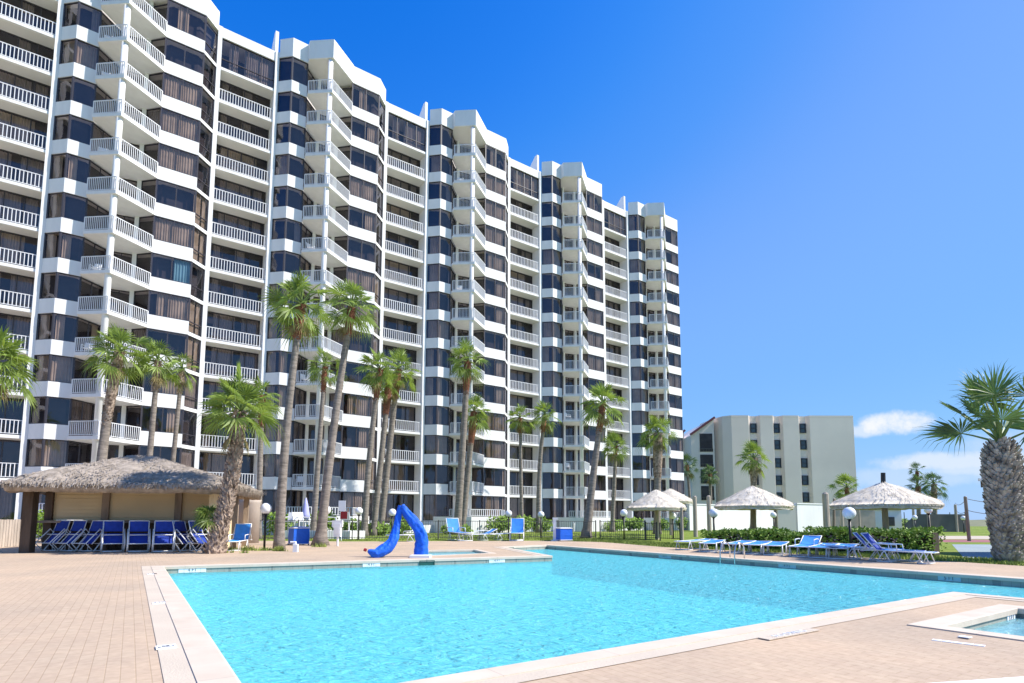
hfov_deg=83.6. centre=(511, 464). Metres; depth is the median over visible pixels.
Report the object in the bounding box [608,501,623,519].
sliding door
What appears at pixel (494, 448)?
bay window
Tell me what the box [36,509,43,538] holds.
bush
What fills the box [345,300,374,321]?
bay window
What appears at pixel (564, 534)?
towel bin
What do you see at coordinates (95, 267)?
patio chair
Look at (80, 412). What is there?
balcony door
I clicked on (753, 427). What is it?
window
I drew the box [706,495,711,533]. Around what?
wooden post
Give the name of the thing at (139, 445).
bay window
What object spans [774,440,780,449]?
window
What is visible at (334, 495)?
balcony door
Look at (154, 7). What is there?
balcony door
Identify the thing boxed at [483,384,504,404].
bay window
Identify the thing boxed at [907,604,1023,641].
spa coping
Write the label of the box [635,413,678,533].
palm tree
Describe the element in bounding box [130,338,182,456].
palm tree
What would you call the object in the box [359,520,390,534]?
bush
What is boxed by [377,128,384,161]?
corner window
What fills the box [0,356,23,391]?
sliding door
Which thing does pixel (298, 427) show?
balcony door
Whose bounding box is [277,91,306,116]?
bay window
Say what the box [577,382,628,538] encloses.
palm tree
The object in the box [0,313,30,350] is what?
sliding door
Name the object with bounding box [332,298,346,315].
balcony door
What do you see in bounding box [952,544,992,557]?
court
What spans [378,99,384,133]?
corner window
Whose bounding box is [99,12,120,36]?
balcony door
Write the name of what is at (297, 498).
balcony door
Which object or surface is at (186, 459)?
corner window
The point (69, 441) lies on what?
balcony door
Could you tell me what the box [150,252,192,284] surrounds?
bay window
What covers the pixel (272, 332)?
bay window
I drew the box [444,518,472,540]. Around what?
pool lounger
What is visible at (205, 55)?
corner window
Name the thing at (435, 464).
bay window
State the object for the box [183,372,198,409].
corner window
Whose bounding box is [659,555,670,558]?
depth marker
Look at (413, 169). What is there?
sliding door
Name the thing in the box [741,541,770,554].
pool lounger
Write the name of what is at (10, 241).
sliding door
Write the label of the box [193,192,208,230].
corner window
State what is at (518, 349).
sliding door
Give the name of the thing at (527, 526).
bush
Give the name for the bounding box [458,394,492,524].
palm tree
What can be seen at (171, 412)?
bay window
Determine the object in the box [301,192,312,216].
balcony door
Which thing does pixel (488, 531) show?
pool lounger
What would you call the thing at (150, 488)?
thatched bar
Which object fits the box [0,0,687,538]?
apartment tower
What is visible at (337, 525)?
safety stand
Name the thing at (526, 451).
sliding door
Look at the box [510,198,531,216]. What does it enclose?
sliding door
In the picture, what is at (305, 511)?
closed umbrella
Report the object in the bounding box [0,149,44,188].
sliding door
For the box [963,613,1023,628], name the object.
spa tile band
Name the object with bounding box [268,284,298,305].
bay window
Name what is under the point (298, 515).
garden chair
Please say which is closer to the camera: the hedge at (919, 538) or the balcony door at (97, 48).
the hedge at (919, 538)
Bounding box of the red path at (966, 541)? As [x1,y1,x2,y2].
[943,540,989,541]
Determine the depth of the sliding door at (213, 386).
44.36 m
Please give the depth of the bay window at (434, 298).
54.44 m
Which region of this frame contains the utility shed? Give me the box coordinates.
[875,509,901,529]
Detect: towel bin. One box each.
[287,527,309,544]
[556,527,572,540]
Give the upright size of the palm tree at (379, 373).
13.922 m
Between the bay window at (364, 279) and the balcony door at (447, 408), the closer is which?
the bay window at (364, 279)
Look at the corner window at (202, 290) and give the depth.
43.06 m
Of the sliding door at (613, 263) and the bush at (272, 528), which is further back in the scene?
the sliding door at (613, 263)
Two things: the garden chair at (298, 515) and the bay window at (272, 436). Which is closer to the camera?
the garden chair at (298, 515)
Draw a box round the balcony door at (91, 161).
[87,161,111,188]
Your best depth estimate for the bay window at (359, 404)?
48.72 m
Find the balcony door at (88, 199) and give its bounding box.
[84,199,108,228]
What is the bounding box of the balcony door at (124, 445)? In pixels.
[123,445,140,455]
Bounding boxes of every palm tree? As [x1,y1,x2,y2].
[0,324,44,417]
[81,321,155,461]
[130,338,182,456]
[160,353,201,461]
[193,358,285,553]
[244,374,281,538]
[257,270,335,548]
[303,345,346,530]
[310,278,382,545]
[351,347,399,535]
[369,368,402,535]
[378,345,421,524]
[445,335,490,534]
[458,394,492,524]
[505,403,537,532]
[530,399,561,532]
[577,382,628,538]
[601,431,630,531]
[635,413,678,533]
[683,453,700,497]
[699,464,719,503]
[735,438,771,528]
[827,472,858,500]
[905,473,929,513]
[909,461,924,482]
[912,361,1023,561]
[918,471,949,513]
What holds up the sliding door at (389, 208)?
in the apartment tower
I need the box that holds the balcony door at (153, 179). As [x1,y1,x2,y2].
[140,179,157,203]
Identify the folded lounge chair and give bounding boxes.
[35,520,70,551]
[52,520,86,551]
[71,520,104,551]
[100,520,125,552]
[126,520,150,552]
[151,520,175,552]
[172,520,199,551]
[186,520,209,551]
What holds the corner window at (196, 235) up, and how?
in the apartment tower
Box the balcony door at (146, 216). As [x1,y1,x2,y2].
[138,216,155,241]
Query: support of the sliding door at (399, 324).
in the apartment tower
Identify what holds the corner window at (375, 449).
in the apartment tower
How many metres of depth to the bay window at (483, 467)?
56.19 m
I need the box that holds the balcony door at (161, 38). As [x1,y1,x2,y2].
[150,38,166,56]
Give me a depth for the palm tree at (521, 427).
53.24 m
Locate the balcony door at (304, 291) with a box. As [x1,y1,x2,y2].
[297,291,309,314]
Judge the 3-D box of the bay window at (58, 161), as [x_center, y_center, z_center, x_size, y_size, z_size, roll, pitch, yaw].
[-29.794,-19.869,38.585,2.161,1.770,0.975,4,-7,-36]
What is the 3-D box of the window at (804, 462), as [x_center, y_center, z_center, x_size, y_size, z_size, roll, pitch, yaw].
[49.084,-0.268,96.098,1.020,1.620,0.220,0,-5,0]
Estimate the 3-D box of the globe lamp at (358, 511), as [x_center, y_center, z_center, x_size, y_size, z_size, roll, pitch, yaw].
[-8.829,3.400,32.951,0.440,1.891,0.440,0,-5,0]
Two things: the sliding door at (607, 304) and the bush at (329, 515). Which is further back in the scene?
the sliding door at (607, 304)
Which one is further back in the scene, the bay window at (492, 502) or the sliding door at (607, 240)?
the sliding door at (607, 240)
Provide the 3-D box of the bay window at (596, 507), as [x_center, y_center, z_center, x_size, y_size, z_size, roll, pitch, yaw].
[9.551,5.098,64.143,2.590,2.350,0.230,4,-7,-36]
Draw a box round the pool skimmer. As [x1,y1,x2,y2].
[419,560,434,565]
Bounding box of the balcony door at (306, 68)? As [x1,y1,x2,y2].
[306,68,317,89]
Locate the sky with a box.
[211,0,1023,519]
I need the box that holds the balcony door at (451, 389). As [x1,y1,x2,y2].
[447,380,453,404]
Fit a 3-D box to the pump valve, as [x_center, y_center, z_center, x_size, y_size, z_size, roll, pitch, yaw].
[-7.979,3.001,20.950,0.280,0.393,0.140,0,-5,0]
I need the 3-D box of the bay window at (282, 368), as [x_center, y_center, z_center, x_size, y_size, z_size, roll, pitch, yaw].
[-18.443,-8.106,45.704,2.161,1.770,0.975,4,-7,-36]
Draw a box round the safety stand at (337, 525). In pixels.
[332,520,342,545]
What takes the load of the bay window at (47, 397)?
in the apartment tower
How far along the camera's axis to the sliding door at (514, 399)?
61.56 m
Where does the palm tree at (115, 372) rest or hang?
on the pool deck
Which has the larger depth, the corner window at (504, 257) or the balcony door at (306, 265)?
the corner window at (504, 257)
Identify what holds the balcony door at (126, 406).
in the apartment tower
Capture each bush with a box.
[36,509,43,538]
[263,511,297,535]
[306,510,337,529]
[342,518,360,530]
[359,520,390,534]
[388,519,410,533]
[440,523,473,533]
[485,514,511,532]
[509,514,533,531]
[530,517,552,531]
[603,519,628,530]
[622,516,646,530]
[651,517,668,530]
[673,516,688,528]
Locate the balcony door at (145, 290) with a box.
[132,290,150,318]
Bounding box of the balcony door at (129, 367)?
[127,367,144,398]
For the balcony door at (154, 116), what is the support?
in the apartment tower
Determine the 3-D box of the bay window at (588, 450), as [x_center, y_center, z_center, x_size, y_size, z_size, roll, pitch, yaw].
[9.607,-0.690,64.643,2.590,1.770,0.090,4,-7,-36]
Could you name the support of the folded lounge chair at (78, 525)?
on the pool deck
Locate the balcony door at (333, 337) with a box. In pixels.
[331,330,343,355]
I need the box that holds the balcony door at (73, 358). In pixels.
[72,358,97,393]
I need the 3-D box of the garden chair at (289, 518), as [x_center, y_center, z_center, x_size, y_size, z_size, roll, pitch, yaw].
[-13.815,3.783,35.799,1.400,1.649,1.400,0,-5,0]
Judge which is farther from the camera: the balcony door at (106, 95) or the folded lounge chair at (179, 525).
the balcony door at (106, 95)
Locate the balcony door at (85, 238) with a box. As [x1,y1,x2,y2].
[81,238,105,269]
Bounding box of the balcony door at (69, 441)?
[65,441,91,464]
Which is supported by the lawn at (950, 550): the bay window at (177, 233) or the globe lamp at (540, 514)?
the globe lamp at (540, 514)
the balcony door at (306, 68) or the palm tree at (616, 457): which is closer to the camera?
the balcony door at (306, 68)
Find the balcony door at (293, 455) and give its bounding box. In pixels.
[290,455,303,486]
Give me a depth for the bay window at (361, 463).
48.43 m
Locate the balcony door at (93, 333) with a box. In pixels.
[75,318,100,351]
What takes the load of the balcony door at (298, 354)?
in the apartment tower
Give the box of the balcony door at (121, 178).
[121,178,136,200]
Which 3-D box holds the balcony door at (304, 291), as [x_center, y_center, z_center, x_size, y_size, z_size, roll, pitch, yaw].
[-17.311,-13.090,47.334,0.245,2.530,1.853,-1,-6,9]
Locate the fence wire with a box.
[955,499,985,513]
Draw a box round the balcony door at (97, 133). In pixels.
[90,123,113,150]
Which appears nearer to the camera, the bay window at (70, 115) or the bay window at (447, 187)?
the bay window at (70, 115)
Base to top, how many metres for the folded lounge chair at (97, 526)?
1.133 m
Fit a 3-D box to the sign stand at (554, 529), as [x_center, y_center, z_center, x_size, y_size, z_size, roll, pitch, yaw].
[2.406,3.670,32.435,0.400,1.310,0.350,0,-5,0]
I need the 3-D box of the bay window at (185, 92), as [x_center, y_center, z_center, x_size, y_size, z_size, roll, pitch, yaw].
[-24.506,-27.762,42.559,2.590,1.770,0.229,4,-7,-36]
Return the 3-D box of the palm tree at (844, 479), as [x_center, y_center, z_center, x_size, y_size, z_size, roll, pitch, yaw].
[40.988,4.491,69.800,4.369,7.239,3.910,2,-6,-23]
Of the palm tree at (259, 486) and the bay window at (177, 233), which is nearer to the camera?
the palm tree at (259, 486)
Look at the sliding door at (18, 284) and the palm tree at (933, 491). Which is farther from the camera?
the palm tree at (933, 491)
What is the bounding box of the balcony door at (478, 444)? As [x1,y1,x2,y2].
[473,440,482,464]
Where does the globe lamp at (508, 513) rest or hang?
on the lawn at (950, 550)
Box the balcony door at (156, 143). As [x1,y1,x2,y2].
[143,143,159,164]
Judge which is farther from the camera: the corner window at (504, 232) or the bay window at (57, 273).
the corner window at (504, 232)
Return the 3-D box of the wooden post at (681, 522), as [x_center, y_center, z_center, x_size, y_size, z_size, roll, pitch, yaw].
[9.938,3.495,33.480,0.174,1.996,0.174,0,-5,0]
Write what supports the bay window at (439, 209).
in the apartment tower
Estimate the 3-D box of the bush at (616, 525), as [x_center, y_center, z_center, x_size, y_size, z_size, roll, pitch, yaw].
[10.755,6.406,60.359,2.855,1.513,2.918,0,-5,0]
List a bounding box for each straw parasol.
[627,490,686,539]
[663,488,692,534]
[714,485,793,528]
[830,473,944,528]
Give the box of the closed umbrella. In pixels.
[302,498,309,526]
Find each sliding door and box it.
[0,0,56,29]
[0,30,53,67]
[0,69,50,109]
[0,109,47,145]
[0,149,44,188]
[0,190,40,227]
[0,230,37,265]
[0,272,34,308]
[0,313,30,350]
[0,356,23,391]
[0,397,23,433]
[0,440,20,475]
[0,488,12,519]
[200,452,253,485]
[202,416,254,450]
[203,381,255,414]
[205,346,258,380]
[207,311,259,346]
[209,277,261,311]
[211,243,262,279]
[213,210,264,245]
[215,177,265,212]
[217,144,266,180]
[218,112,268,148]
[220,80,269,115]
[379,494,413,521]
[380,434,414,461]
[381,403,415,431]
[381,464,413,491]
[382,345,416,371]
[383,316,416,342]
[384,259,417,284]
[384,287,417,315]
[384,377,415,401]
[385,231,418,256]
[386,203,418,231]
[387,148,419,174]
[387,175,419,201]
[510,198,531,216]
[510,222,531,240]
[510,246,531,266]
[510,270,531,290]
[510,294,531,316]
[510,319,531,339]
[510,344,530,364]
[510,369,531,391]
[510,394,529,416]
[510,420,532,443]
[510,446,532,469]
[510,498,532,518]
[516,472,532,495]
[604,236,618,250]
[605,257,619,275]
[605,278,619,294]
[605,300,620,317]
[606,322,620,340]
[606,343,620,362]
[606,365,621,384]
[607,432,622,452]
[607,455,622,475]
[608,478,622,498]
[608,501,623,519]
[609,389,621,406]
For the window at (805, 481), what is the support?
in the lowrise building
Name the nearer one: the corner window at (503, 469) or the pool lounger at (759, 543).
the pool lounger at (759, 543)
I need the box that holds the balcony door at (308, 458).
[308,458,322,486]
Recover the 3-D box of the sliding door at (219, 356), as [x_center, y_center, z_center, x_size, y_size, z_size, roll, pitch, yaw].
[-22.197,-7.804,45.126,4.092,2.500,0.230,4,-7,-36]
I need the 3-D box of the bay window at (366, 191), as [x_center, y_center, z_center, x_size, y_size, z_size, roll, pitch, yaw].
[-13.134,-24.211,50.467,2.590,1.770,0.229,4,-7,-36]
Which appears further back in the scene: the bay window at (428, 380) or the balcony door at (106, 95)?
the bay window at (428, 380)
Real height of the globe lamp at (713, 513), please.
1.756 m
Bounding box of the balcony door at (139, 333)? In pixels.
[130,328,148,357]
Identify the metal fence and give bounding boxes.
[260,519,352,539]
[352,520,595,539]
[599,520,645,539]
[645,522,657,539]
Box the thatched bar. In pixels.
[0,455,263,552]
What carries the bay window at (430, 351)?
in the apartment tower
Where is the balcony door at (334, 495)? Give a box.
[329,491,340,515]
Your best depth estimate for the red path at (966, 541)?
33.45 m
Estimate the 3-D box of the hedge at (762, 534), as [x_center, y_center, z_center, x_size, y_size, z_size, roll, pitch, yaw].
[10.450,3.149,24.567,1.857,1.064,4.583,5,-7,-42]
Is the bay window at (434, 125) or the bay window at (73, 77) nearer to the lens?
the bay window at (73, 77)
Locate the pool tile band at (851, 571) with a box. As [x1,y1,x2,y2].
[166,547,1023,587]
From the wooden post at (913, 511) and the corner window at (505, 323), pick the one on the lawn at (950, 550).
the wooden post at (913, 511)
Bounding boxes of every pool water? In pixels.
[169,549,1023,682]
[428,552,477,554]
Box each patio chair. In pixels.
[81,343,93,351]
[89,264,101,269]
[295,476,303,486]
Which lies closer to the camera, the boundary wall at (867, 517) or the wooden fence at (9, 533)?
the wooden fence at (9, 533)
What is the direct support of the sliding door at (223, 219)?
in the apartment tower
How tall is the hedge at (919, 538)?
1.119 m
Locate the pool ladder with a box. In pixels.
[719,541,744,564]
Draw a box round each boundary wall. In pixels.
[686,504,773,529]
[776,505,796,531]
[794,503,829,531]
[829,507,875,527]
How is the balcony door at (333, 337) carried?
in the apartment tower
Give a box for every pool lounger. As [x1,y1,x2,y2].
[228,523,251,550]
[385,531,414,541]
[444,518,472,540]
[460,529,496,540]
[477,533,508,539]
[509,518,523,540]
[674,538,709,549]
[698,539,724,552]
[720,540,756,553]
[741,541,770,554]
[762,541,788,555]
[787,535,821,556]
[806,543,839,557]
[820,544,902,560]
[825,543,856,559]
[852,532,925,561]
[860,533,938,563]
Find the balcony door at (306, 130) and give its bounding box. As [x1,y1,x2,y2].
[303,130,314,157]
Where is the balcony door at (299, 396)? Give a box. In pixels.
[293,388,305,417]
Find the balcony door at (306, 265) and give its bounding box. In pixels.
[298,256,310,281]
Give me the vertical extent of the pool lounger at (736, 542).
0.421 m
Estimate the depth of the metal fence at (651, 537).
34.26 m
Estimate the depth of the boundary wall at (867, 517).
62.17 m
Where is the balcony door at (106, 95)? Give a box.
[93,85,116,111]
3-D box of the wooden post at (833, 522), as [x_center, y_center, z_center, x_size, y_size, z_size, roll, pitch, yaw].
[24.981,4.102,44.404,0.363,2.964,0.200,0,-5,0]
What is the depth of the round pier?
28.52 m
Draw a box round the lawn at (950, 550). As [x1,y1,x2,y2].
[259,526,1023,565]
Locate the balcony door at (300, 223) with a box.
[300,223,311,245]
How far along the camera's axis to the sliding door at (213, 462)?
44.06 m
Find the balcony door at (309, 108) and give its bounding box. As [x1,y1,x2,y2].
[305,98,316,122]
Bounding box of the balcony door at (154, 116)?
[145,108,162,136]
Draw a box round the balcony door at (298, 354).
[295,354,306,384]
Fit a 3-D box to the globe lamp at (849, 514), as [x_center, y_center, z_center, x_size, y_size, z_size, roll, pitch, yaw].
[11.919,2.335,20.176,0.440,1.671,0.440,0,-5,0]
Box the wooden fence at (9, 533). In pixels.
[0,519,20,546]
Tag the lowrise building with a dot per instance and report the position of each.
(809, 457)
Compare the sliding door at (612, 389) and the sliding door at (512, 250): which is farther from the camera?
the sliding door at (612, 389)
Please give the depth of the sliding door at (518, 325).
62.46 m
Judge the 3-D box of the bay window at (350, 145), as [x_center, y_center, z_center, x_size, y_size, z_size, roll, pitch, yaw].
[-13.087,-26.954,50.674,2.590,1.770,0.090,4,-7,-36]
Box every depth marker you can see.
[155,644,176,649]
[178,568,205,572]
[363,563,379,566]
[489,559,504,562]
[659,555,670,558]
[758,628,819,639]
[778,564,795,568]
[932,639,985,646]
[938,576,960,581]
[1007,614,1014,619]
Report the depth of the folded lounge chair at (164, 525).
20.66 m
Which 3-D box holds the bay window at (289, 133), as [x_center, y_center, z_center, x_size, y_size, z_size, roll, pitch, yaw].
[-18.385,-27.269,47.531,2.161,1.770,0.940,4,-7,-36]
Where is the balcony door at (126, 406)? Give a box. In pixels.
[124,406,142,438]
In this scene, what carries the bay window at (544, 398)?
in the apartment tower
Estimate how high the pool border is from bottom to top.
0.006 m
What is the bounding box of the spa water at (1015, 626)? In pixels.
[972,618,1023,635]
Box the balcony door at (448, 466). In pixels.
[446,466,452,491]
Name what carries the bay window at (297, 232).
in the apartment tower
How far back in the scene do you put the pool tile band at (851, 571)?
15.86 m
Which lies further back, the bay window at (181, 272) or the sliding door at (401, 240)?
the sliding door at (401, 240)
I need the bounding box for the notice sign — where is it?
[338,501,346,539]
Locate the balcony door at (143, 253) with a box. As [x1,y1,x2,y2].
[135,253,152,278]
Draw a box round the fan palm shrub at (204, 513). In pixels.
[189,504,230,533]
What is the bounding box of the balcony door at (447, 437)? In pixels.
[447,437,452,462]
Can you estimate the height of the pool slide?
1.728 m
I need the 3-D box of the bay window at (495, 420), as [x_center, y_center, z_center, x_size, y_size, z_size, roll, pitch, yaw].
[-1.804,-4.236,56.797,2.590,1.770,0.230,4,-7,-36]
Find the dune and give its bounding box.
[969,520,986,525]
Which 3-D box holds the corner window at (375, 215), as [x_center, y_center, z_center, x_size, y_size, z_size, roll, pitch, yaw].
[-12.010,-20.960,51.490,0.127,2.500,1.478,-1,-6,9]
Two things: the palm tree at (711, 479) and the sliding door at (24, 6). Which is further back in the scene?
the palm tree at (711, 479)
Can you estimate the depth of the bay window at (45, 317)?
37.35 m
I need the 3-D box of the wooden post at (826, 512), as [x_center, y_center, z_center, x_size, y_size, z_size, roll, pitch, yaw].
[22.909,3.672,41.714,0.448,3.284,0.448,0,-5,0]
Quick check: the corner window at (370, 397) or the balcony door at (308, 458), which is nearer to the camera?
the balcony door at (308, 458)
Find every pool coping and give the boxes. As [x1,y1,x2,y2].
[151,545,1023,682]
[428,549,495,555]
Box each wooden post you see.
[680,507,683,539]
[693,496,697,536]
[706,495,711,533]
[774,510,776,526]
[822,492,829,527]
[832,498,834,525]
[840,510,843,526]
[858,510,860,526]
[912,509,914,528]
[954,504,958,531]
[963,496,970,540]
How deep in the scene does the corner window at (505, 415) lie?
58.59 m
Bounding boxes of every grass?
[226,543,326,552]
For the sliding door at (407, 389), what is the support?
in the apartment tower
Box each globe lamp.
[260,503,271,547]
[355,507,362,539]
[389,509,395,530]
[505,510,511,538]
[538,511,543,537]
[620,509,626,539]
[669,513,675,537]
[709,508,717,529]
[770,512,776,527]
[842,507,855,553]
[912,515,917,526]
[924,509,932,526]
[960,516,964,532]
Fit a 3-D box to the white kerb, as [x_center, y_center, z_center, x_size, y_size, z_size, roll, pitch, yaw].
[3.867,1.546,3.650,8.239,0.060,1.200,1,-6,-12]
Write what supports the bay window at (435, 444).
in the apartment tower
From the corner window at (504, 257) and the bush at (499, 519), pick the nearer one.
the bush at (499, 519)
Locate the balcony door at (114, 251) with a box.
[114,251,131,274]
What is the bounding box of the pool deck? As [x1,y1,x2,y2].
[0,539,1023,682]
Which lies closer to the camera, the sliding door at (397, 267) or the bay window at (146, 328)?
the bay window at (146, 328)
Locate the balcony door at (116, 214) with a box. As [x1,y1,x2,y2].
[116,214,134,230]
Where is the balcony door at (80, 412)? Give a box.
[68,399,94,435]
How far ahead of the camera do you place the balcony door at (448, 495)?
53.93 m
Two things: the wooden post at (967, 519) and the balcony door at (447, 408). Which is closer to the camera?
the wooden post at (967, 519)
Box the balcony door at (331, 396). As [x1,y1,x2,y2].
[328,393,343,421]
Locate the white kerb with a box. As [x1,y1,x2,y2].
[936,676,1023,682]
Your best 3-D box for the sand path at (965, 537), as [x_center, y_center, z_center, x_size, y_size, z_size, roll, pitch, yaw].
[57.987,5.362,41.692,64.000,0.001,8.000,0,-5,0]
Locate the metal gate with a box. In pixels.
[659,523,680,540]
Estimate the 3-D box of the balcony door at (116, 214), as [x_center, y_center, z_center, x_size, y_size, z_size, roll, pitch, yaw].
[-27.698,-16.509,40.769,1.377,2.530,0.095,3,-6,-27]
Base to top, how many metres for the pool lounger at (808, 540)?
0.668 m
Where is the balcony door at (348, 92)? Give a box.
[342,87,351,110]
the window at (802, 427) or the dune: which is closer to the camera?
the window at (802, 427)
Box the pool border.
[141,545,1023,682]
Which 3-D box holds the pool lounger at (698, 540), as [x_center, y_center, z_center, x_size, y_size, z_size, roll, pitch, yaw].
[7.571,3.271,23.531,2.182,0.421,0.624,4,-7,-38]
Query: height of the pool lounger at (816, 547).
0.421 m
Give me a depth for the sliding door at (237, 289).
45.76 m
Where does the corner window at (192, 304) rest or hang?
in the apartment tower
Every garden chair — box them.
[285,512,295,538]
[292,512,315,536]
[327,517,336,538]
[339,512,364,538]
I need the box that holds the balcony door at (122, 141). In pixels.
[122,141,139,158]
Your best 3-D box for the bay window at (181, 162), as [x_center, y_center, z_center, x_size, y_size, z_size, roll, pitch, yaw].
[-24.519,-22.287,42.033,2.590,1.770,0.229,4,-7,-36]
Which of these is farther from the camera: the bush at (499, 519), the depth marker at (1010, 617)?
the bush at (499, 519)
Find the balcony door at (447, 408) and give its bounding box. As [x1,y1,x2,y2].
[447,408,452,432]
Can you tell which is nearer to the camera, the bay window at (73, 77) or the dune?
the bay window at (73, 77)
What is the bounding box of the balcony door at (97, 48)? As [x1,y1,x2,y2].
[96,48,119,73]
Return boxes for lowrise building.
[683,415,856,517]
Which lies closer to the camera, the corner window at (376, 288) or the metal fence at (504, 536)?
the metal fence at (504, 536)
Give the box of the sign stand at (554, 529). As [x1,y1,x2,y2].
[551,518,557,540]
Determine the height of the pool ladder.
1.321 m
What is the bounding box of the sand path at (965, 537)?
[939,536,989,538]
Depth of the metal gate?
33.26 m
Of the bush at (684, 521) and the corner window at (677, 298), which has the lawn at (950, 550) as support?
the bush at (684, 521)
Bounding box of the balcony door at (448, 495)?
[446,495,451,516]
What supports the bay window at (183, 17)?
in the apartment tower
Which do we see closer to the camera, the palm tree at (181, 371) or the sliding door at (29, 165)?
the palm tree at (181, 371)
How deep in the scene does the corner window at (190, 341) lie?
42.23 m
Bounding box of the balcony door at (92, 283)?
[78,278,103,310]
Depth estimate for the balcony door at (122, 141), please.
41.50 m
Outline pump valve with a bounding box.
[290,541,298,551]
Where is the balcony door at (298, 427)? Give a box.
[292,421,304,451]
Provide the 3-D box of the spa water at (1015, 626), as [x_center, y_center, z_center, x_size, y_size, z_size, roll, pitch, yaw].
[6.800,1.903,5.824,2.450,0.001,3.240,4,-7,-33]
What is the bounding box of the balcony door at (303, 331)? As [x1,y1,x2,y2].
[301,331,307,348]
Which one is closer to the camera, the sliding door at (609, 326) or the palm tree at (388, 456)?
the palm tree at (388, 456)
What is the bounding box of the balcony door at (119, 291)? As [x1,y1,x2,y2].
[111,289,129,315]
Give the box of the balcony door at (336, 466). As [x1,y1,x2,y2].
[331,458,341,487]
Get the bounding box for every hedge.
[700,526,810,549]
[802,525,946,555]
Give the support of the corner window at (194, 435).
in the apartment tower
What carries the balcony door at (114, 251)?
in the apartment tower
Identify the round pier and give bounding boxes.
[237,500,261,542]
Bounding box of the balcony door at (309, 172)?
[302,162,313,184]
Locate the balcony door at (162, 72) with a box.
[148,72,164,93]
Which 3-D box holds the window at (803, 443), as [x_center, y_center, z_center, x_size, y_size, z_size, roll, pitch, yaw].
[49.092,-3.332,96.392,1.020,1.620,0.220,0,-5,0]
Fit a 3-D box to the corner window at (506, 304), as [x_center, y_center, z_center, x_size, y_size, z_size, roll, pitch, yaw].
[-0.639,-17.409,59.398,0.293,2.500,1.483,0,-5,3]
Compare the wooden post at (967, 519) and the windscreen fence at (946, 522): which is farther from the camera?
the windscreen fence at (946, 522)
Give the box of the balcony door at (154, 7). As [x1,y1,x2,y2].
[153,4,169,19]
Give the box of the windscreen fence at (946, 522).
[904,512,965,531]
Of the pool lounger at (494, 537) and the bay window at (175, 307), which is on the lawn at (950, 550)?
the pool lounger at (494, 537)
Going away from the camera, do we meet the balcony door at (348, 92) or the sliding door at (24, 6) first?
the sliding door at (24, 6)
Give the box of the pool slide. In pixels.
[363,504,431,557]
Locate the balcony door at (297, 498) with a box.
[289,490,302,511]
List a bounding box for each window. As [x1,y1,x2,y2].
[21,494,41,514]
[25,439,68,466]
[29,396,71,424]
[32,354,75,383]
[36,313,78,342]
[39,272,81,302]
[43,231,84,262]
[46,192,87,223]
[49,153,90,184]
[53,114,93,146]
[56,76,96,108]
[59,38,99,71]
[62,1,101,34]
[138,445,181,463]
[140,405,183,433]
[142,370,185,395]
[145,328,188,357]
[147,290,190,320]
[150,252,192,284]
[152,215,194,248]
[155,179,196,213]
[157,142,198,178]
[159,107,200,143]
[162,72,202,109]
[164,37,204,75]
[166,0,206,41]
[179,448,194,467]
[181,410,196,446]
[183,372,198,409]
[185,335,200,372]
[187,299,202,336]
[189,263,204,300]
[191,227,206,265]
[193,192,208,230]
[196,157,210,196]
[198,123,212,162]
[200,89,214,129]
[202,55,215,96]
[204,22,217,63]
[262,490,291,519]
[263,454,292,476]
[265,350,291,373]
[265,385,295,408]
[266,419,293,442]
[267,317,294,339]
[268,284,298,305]
[270,250,300,274]
[271,218,301,242]
[273,185,302,211]
[274,154,304,179]
[276,122,305,147]
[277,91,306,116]
[278,57,307,86]
[338,492,369,515]
[340,458,365,479]
[341,425,369,447]
[342,393,371,416]
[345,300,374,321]
[346,266,374,292]
[347,236,375,262]
[347,361,372,384]
[348,205,376,232]
[348,332,373,353]
[349,175,377,202]
[350,145,377,173]
[351,83,379,116]
[351,116,378,144]
[369,429,376,458]
[369,493,373,519]
[370,397,377,427]
[370,461,375,489]
[371,336,378,365]
[372,275,380,305]
[372,308,379,336]
[374,244,381,276]
[375,215,381,247]
[376,157,383,189]
[376,185,382,218]
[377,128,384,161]
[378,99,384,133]
[423,495,447,519]
[424,435,448,454]
[424,464,447,483]
[425,377,449,396]
[425,406,448,425]
[426,319,449,339]
[426,348,449,367]
[427,236,450,256]
[427,263,450,283]
[427,291,450,311]
[428,181,451,201]
[428,208,451,229]
[429,125,452,149]
[429,154,451,175]
[482,496,504,516]
[483,357,504,377]
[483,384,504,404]
[483,439,504,458]
[483,467,504,486]
[484,224,505,246]
[484,250,505,272]
[484,276,505,298]
[484,303,505,324]
[484,330,504,350]
[485,144,505,171]
[485,172,505,196]
[485,198,505,221]
[485,412,504,431]
[502,469,506,494]
[502,497,506,510]
[503,207,507,233]
[503,335,506,360]
[503,389,506,413]
[503,415,506,439]
[503,442,506,466]
[504,158,507,183]
[504,184,507,208]
[504,232,507,258]
[504,257,507,284]
[504,283,507,309]
[504,309,507,333]
[542,321,561,338]
[542,346,561,363]
[542,371,561,387]
[542,396,561,412]
[542,446,562,463]
[542,472,562,488]
[543,498,562,520]
[544,421,561,437]
[587,330,603,348]
[587,354,603,371]
[588,426,604,442]
[588,450,605,466]
[589,474,605,490]
[593,499,605,515]
[676,294,678,305]
[677,335,679,346]
[680,439,682,450]
[750,423,756,432]
[773,423,779,432]
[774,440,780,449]
[775,458,781,467]
[776,475,781,484]
[776,492,782,497]
[799,423,805,432]
[800,440,806,449]
[801,458,807,467]
[802,475,808,484]
[802,492,808,501]
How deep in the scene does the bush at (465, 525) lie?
47.62 m

